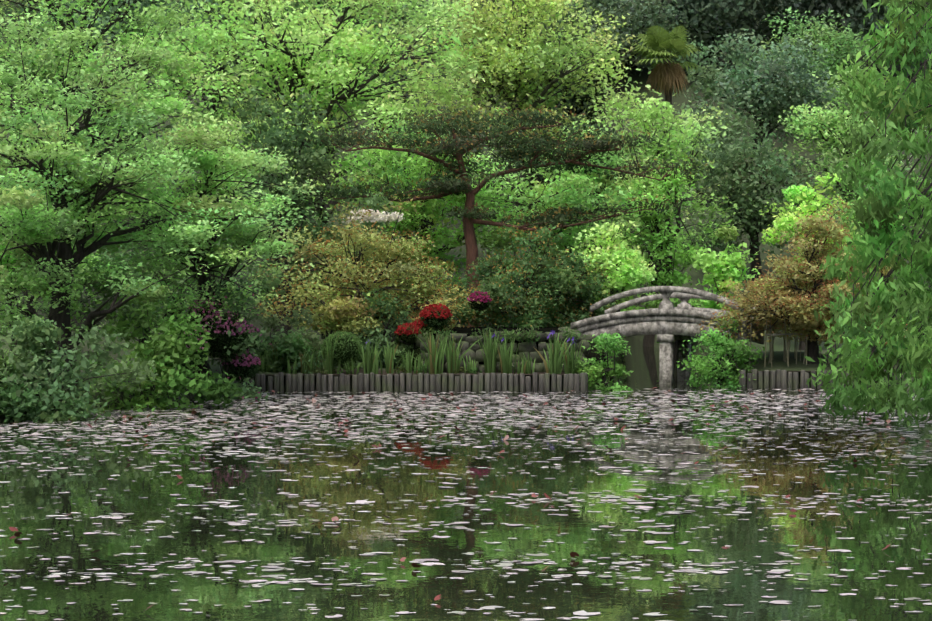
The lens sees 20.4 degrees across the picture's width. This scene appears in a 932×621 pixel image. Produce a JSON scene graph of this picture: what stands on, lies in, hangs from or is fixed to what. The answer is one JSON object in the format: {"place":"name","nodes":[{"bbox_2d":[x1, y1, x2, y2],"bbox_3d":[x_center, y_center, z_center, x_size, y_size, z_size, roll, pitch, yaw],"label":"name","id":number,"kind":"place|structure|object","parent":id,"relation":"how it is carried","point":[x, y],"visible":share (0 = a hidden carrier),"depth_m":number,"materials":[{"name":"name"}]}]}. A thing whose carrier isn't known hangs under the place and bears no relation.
{"place":"outdoors","nodes":[
{"label":"outdoors","id":0,"kind":"place"},
{"bbox_2d":[260,366,579,374],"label":"soil island","id":1,"kind":"structure","parent":0,"point":[394,373],"depth_m":65.67,"materials":[{"name":"brown soil"}]},
{"bbox_2d":[256,328,583,373],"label":"iris plants","id":2,"kind":"object","parent":1,"relation":"on","point":[435,359],"visible":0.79,"depth_m":65.59,"materials":[{"name":"green plant"}]},
{"bbox_2d":[0,315,931,620],"bbox_3d":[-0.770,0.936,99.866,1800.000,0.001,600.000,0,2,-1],"label":"water","id":3,"kind":"structure","parent":0,"point":[32,495],"depth_m":37.05,"materials":[{"name":"green liquid"}]},
{"bbox_2d":[0,387,931,620],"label":"lily pads","id":4,"kind":"object","parent":3,"relation":"on","point":[336,518],"visible":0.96,"depth_m":47.47,"materials":[{"name":"grey plant"}]},
{"bbox_2d":[571,286,765,383],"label":"bridge","id":5,"kind":"structure","parent":3,"relation":"in","point":[668,323],"depth_m":68.13,"materials":[{"name":"stone"}]},
{"bbox_2d":[0,0,931,421],"bbox_3d":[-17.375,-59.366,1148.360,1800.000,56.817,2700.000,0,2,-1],"label":"ground","id":6,"kind":"structure","parent":0,"point":[678,100],"depth_m":95.86,"materials":[{"name":"green plant"}]},
{"bbox_2d":[139,392,184,403],"bbox_3d":[-11.328,2.431,56.369,13.016,0.946,0.197,-2,2,-43],"label":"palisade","id":7,"kind":"object","parent":6,"relation":"on","point":[179,398],"depth_m":60.56,"materials":[{"name":"grey wood"}]},
{"bbox_2d":[241,372,585,391],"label":"retaining wall","id":8,"kind":"structure","parent":6,"relation":"on","point":[572,382],"depth_m":64.82,"materials":[{"name":"grey wood"}]},
{"bbox_2d":[0,0,931,419],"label":"wood","id":9,"kind":"object","parent":6,"relation":"on","point":[58,250],"visible":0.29,"depth_m":74.64,"materials":[{"name":"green plant"}]},
{"bbox_2d":[0,0,931,427],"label":"foliage","id":10,"kind":"object","parent":9,"relation":"attached to","point":[212,326],"visible":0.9,"depth_m":72.25,"materials":[{"name":"green plant"}]},
{"bbox_2d":[631,26,700,96],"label":"palm tree","id":11,"kind":"object","parent":9,"relation":"attached to","point":[661,76],"visible":1,"depth_m":99.29,"materials":[{"name":"green plant"}]},
{"bbox_2d":[414,327,562,375],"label":"terrace","id":12,"kind":"structure","parent":6,"relation":"on","point":[462,330],"depth_m":69.25,"materials":[{"name":"green"}]},
{"bbox_2d":[415,327,595,375],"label":"stone wall","id":13,"kind":"structure","parent":6,"relation":"on","point":[474,351],"depth_m":66.31,"materials":[{"name":"grey stone"}]},
{"bbox_2d":[581,372,587,390],"bbox_3d":[3.018,2.000,67.734,0.190,1.090,5.540,0,2,1],"label":"wooden post","id":14,"kind":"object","parent":6,"relation":"on","point":[586,381],"depth_m":64.98,"materials":[{"name":"grey wood"}]},
{"bbox_2d":[738,369,745,388],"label":"wooden post","id":15,"kind":"object","parent":6,"relation":"on","point":[739,377],"visible":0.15,"depth_m":66.06,"materials":[{"name":"grey wood"}]},
{"bbox_2d":[741,369,902,388],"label":"palisade","id":16,"kind":"object","parent":6,"relation":"on","point":[781,379],"visible":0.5,"depth_m":66.00,"materials":[{"name":"grey wood"}]},
{"bbox_2d":[746,370,897,371],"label":"soil","id":17,"kind":"structure","parent":0,"point":[789,371],"depth_m":66.22,"materials":[{"name":"brown soil"}]},
{"bbox_2d":[749,288,838,366],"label":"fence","id":18,"kind":"object","parent":17,"relation":"on","point":[785,352],"visible":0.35,"depth_m":67.33,"materials":[{"name":"wood"}]}
]}

